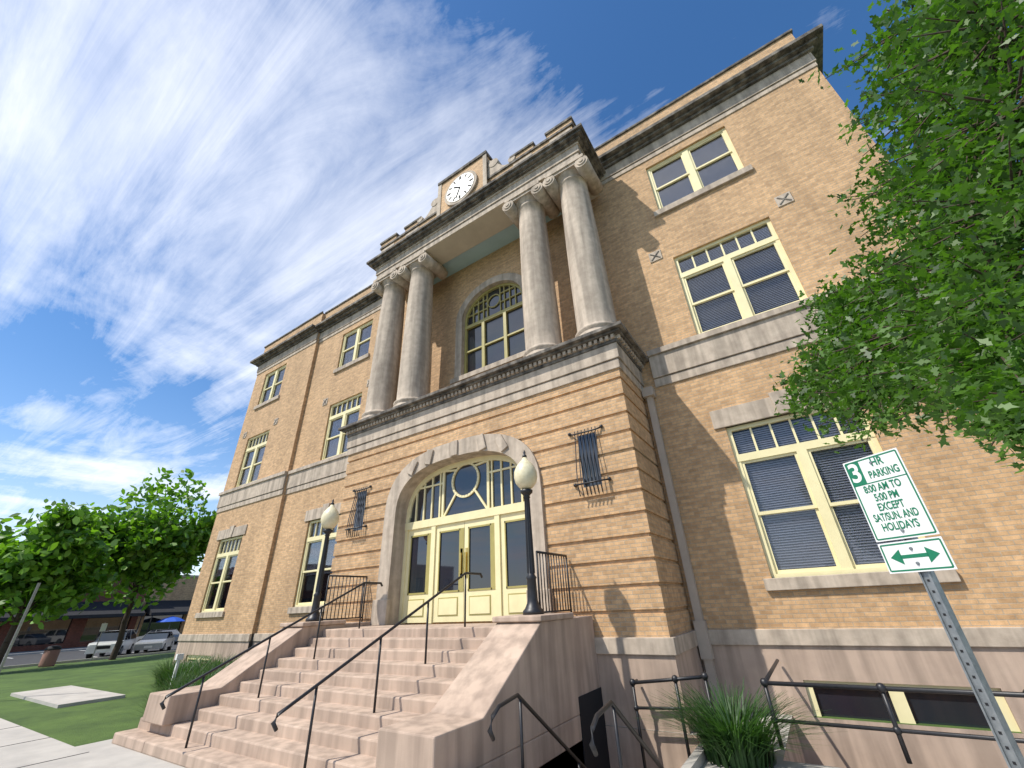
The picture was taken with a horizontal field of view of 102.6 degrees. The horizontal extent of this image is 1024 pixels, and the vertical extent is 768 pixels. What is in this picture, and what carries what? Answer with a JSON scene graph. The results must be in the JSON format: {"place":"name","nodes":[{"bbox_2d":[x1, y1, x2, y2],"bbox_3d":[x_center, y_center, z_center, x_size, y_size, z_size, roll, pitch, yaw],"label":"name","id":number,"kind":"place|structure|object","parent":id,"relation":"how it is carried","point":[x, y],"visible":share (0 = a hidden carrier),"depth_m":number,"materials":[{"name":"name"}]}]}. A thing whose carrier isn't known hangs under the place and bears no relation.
{"place":"outdoors","nodes":[
{"label":"outdoors","id":0,"kind":"place"},
{"bbox_2d":[0,641,178,668],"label":"street","id":1,"kind":"structure","parent":0,"point":[32,658],"depth_m":32.50,"materials":[{"name":"grey asphalt"}]},
{"bbox_2d":[84,629,137,658],"bbox_3d":[-30.999,20.181,31.915,1.890,1.704,4.755,11,-31,-24],"label":"white suv","id":2,"kind":"object","parent":1,"relation":"on","point":[107,641],"visible":0.88,"depth_m":31.14,"materials":[{"name":"white paint"}]},
{"bbox_2d":[133,631,174,653],"bbox_3d":[-29.645,21.487,34.166,1.840,1.424,4.805,11,-31,-24],"label":"silver sedan","id":3,"kind":"object","parent":1,"relation":"on","point":[161,641],"visible":0.95,"depth_m":33.22,"materials":[{"name":"grey paint"}]},
{"bbox_2d":[135,629,180,643],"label":"grey car","id":4,"kind":"object","parent":1,"relation":"on","point":[176,633],"visible":0.22,"depth_m":42.99,"materials":[{"name":"grey paint"}]},
{"bbox_2d":[157,616,184,626],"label":"cafe umbrella","id":5,"kind":"object","parent":1,"relation":"on","point":[171,619],"visible":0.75,"depth_m":47.59,"materials":[{"name":"blue fabric"}]},
{"bbox_2d":[0,685,838,767],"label":"sidewalk paving","id":6,"kind":"structure","parent":0,"point":[106,754],"depth_m":6.44,"materials":[{"name":"concrete"}]},
{"bbox_2d":[0,726,87,767],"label":"sidewalk joints","id":7,"kind":"object","parent":6,"relation":"on","point":[34,740],"visible":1,"depth_m":6.30,"materials":[{"name":"concrete"}]},
{"bbox_2d":[632,678,848,767],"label":"ornamental grass","id":8,"kind":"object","parent":6,"relation":"on","point":[731,734],"depth_m":4.88,"materials":[{"name":"green plant"}]},
{"bbox_2d":[629,659,1023,767],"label":"metal railing","id":9,"kind":"object","parent":6,"relation":"on","point":[882,689],"visible":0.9,"depth_m":4.77,"materials":[{"name":"black metal"}]},
{"bbox_2d":[783,0,1023,445],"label":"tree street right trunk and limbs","id":10,"kind":"object","parent":6,"relation":"on","point":[1009,66],"visible":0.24,"depth_m":3.46,"materials":[{"name":"plant"}]},
{"bbox_2d":[769,0,1023,473],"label":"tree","id":11,"kind":"object","parent":10,"relation":"attached to","point":[1001,411],"visible":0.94,"depth_m":3.47,"materials":[{"name":"green plant"}]},
{"bbox_2d":[843,423,1023,767],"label":"parking sign post and plates","id":12,"kind":"object","parent":6,"relation":"on","point":[925,568],"visible":0.99,"depth_m":2.14,"materials":[{"name":"metal"}]},
{"bbox_2d":[847,464,861,482],"bbox_3d":[2.061,0.536,2.464,0.002,0.112,0.054,6,-29,-16],"label":"number three","id":13,"kind":"object","parent":12,"relation":"attached to","point":[857,473],"visible":1,"depth_m":2.46,"materials":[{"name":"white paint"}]},
{"bbox_2d":[869,456,883,465],"bbox_3d":[2.102,0.443,2.365,0.002,0.045,0.066,7,-30,-17],"label":"sign lettering","id":14,"kind":"object","parent":12,"relation":"attached to","point":[877,459],"visible":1,"depth_m":2.36,"materials":[{"name":"green paint"}]},
{"bbox_2d":[863,478,900,492],"bbox_3d":[2.097,0.579,2.327,0.004,0.042,0.195,6,-29,-16],"label":"sign lettering","id":15,"kind":"object","parent":12,"relation":"attached to","point":[880,486],"visible":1,"depth_m":2.32,"materials":[{"name":"green paint"}]},
{"bbox_2d":[868,464,899,477],"bbox_3d":[2.107,0.495,2.326,0.003,0.043,0.158,7,-30,-17],"label":"sign lettering","id":16,"kind":"object","parent":12,"relation":"attached to","point":[883,472],"visible":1,"depth_m":2.33,"materials":[{"name":"green paint"}]},
{"bbox_2d":[873,489,899,500],"bbox_3d":[2.099,0.625,2.302,0.003,0.042,0.122,7,-30,-17],"label":"sign lettering","id":17,"kind":"object","parent":12,"relation":"attached to","point":[895,493],"visible":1,"depth_m":2.30,"materials":[{"name":"green paint"}]},
{"bbox_2d":[877,499,903,510],"bbox_3d":[2.102,0.671,2.276,0.003,0.042,0.133,7,-30,-17],"label":"sign lettering","id":18,"kind":"object","parent":12,"relation":"attached to","point":[887,502],"visible":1,"depth_m":2.27,"materials":[{"name":"green paint"}]},
{"bbox_2d":[873,507,918,521],"bbox_3d":[2.104,0.719,2.251,0.003,0.042,0.222,7,-30,-17],"label":"sign lettering","id":19,"kind":"object","parent":12,"relation":"attached to","point":[898,515],"visible":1,"depth_m":2.25,"materials":[{"name":"green paint"}]},
{"bbox_2d":[881,518,919,530],"bbox_3d":[2.106,0.765,2.226,0.004,0.042,0.179,6,-29,-16],"label":"sign lettering","id":20,"kind":"object","parent":12,"relation":"attached to","point":[915,519],"visible":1,"depth_m":2.22,"materials":[{"name":"green paint"}]},
{"bbox_2d":[891,547,939,563],"bbox_3d":[2.113,0.902,2.153,0.001,0.076,0.230,7,-30,-17],"label":"double-headed arrow","id":21,"kind":"object","parent":12,"relation":"attached to","point":[932,555],"visible":1,"depth_m":2.14,"materials":[{"name":"green paint"}]},
{"bbox_2d":[0,0,1021,574],"label":"sky","id":22,"kind":"structure","parent":0,"point":[185,185],"materials":[{"name":"blue"}]},
{"bbox_2d":[0,652,1023,767],"bbox_3d":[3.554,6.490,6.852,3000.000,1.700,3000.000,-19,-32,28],"label":"terrain","id":23,"kind":"structure","parent":0,"point":[89,723],"depth_m":6.37,"materials":[{"name":"plant"}]},
{"bbox_2d":[0,583,40,671],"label":"leaning sign post","id":24,"kind":"object","parent":23,"relation":"on","point":[19,626],"visible":1,"depth_m":11.71,"materials":[{"name":"metal"}]},
{"bbox_2d":[0,591,41,663],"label":"tree trunk","id":25,"kind":"object","parent":23,"relation":"on","point":[8,638],"visible":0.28,"depth_m":23.65,"materials":[{"name":"brown plant"}]},
{"bbox_2d":[0,498,126,628],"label":"tree","id":26,"kind":"object","parent":25,"relation":"attached to","point":[59,556],"visible":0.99,"depth_m":24.58,"materials":[{"name":"green plant"}]},
{"bbox_2d":[38,645,61,666],"bbox_3d":[-29.422,17.336,26.135,0.780,1.120,0.780,-19,-32,28],"label":"trash receptacle","id":27,"kind":"object","parent":23,"relation":"on","point":[50,655],"visible":0.99,"depth_m":25.93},
{"bbox_2d":[0,568,198,652],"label":"shop row","id":28,"kind":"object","parent":23,"relation":"on","point":[77,629],"visible":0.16,"depth_m":44.80,"materials":[{"name":"red brick"}]},
{"bbox_2d":[91,623,107,660],"bbox_3d":[-29.138,18.131,28.886,0.055,2.300,0.320,-19,-32,28],"label":"street parking sign","id":29,"kind":"object","parent":23,"relation":"on","point":[103,627],"visible":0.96,"depth_m":29.16,"materials":[{"name":"metal"}]},
{"bbox_2d":[108,559,153,659],"bbox_3d":[-27.972,14.767,30.072,4.434,9.284,7.267,-13,-30,18],"label":"trunk and limbs","id":30,"kind":"object","parent":23,"relation":"on","point":[118,644],"visible":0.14,"depth_m":29.20,"materials":[{"name":"brown plant"}]},
{"bbox_2d":[87,467,216,613],"bbox_3d":[-28.314,11.722,31.974,8.797,10.843,11.480,-19,-32,28],"label":"tree foliage","id":31,"kind":"object","parent":30,"relation":"attached to","point":[158,548],"visible":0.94,"depth_m":30.92,"materials":[{"name":"green plant"}]},
{"bbox_2d":[170,653,183,684],"bbox_3d":[-9.314,7.997,11.323,0.100,0.920,0.160,-19,-32,28],"label":"utility post","id":32,"kind":"object","parent":23,"relation":"on","point":[178,657],"visible":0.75,"depth_m":11.44,"materials":[{"name":"white metal"}]},
{"bbox_2d":[118,652,242,716],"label":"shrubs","id":33,"kind":"object","parent":23,"relation":"on","point":[188,671],"visible":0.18,"depth_m":11.94,"materials":[{"name":"green plant"}]},
{"bbox_2d":[112,612,599,767],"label":"entrance stairs","id":34,"kind":"structure","parent":23,"relation":"on","point":[436,710],"depth_m":5.86,"materials":[{"name":"beige stone"}]},
{"bbox_2d":[305,499,338,621],"bbox_3d":[-4.535,4.151,9.893,0.430,2.730,0.430,-19,-32,28],"label":"lamp standard","id":35,"kind":"object","parent":34,"relation":"on","point":[329,518],"visible":0.99,"depth_m":9.93,"materials":[{"name":"black metal"}]},
{"bbox_2d":[160,551,663,767],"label":"handrails","id":36,"kind":"object","parent":34,"relation":"on","point":[604,708],"visible":0.96,"depth_m":6.12,"materials":[{"name":"black metal"}]},
{"bbox_2d":[514,450,543,614],"bbox_3d":[0.286,2.455,7.149,0.430,2.730,0.430,-19,-32,28],"label":"lamp standard","id":37,"kind":"object","parent":34,"relation":"on","point":[525,474],"visible":0.99,"depth_m":7.10,"materials":[{"name":"black metal"}]},
{"bbox_2d":[578,687,610,767],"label":"door","id":38,"kind":"structure","parent":34,"relation":"in","point":[590,704],"depth_m":6.24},
{"bbox_2d":[172,635,1023,733],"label":"stone foundation","id":39,"kind":"object","parent":23,"relation":"on","point":[1002,668],"visible":0.33,"depth_m":6.55,"materials":[{"name":"beige stone"}]},
{"bbox_2d":[178,23,1023,655],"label":"stone trim","id":40,"kind":"structure","parent":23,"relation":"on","point":[570,361],"depth_m":10.45,"materials":[{"name":"beige stone"}]},
{"bbox_2d":[459,548,467,577],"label":"entrance door pulls","id":41,"kind":"object","parent":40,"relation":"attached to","point":[465,561],"visible":0.88,"depth_m":9.66,"materials":[{"name":"gold metal"}]},
{"bbox_2d":[345,424,610,537],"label":"window grilles","id":42,"kind":"object","parent":40,"relation":"attached to","point":[574,484],"visible":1,"depth_m":8.60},
{"bbox_2d":[362,153,616,418],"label":"columns","id":43,"kind":"structure","parent":40,"relation":"on","point":[565,189],"depth_m":12.87,"materials":[{"name":"beige stone"}]},
{"bbox_2d":[366,116,605,300],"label":"portico entablature","id":44,"kind":"structure","parent":43,"relation":"on","point":[466,221],"depth_m":14.97,"materials":[{"name":"beige stone"}]},
{"bbox_2d":[182,33,1023,636],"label":"courthouse brick walls","id":45,"kind":"structure","parent":0,"point":[616,541],"depth_m":9.43,"materials":[{"name":"beige brick"}]},
{"bbox_2d":[187,128,1020,731],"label":"window frames","id":46,"kind":"structure","parent":45,"relation":"in","point":[499,596],"depth_m":9.85,"materials":[{"name":"beige wood"}]},
{"bbox_2d":[190,135,989,728],"bbox_3d":[-3.958,2.265,13.575,24.125,14.705,1.916,-19,-32,28],"label":"window glass","id":47,"kind":"object","parent":46,"relation":"in","point":[934,709],"visible":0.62,"depth_m":10.56,"materials":[{"name":"glass"}]},
{"bbox_2d":[679,227,902,569],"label":"window blinds","id":48,"kind":"object","parent":46,"relation":"attached to","point":[797,540],"visible":0.41,"depth_m":8.13,"materials":[{"name":"grey plastic"}]},
{"bbox_2d":[642,386,722,706],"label":"courthouse downpipes","id":49,"kind":"object","parent":45,"relation":"attached to","point":[699,622],"visible":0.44,"depth_m":8.24,"materials":[{"name":"metal"}]}
]}

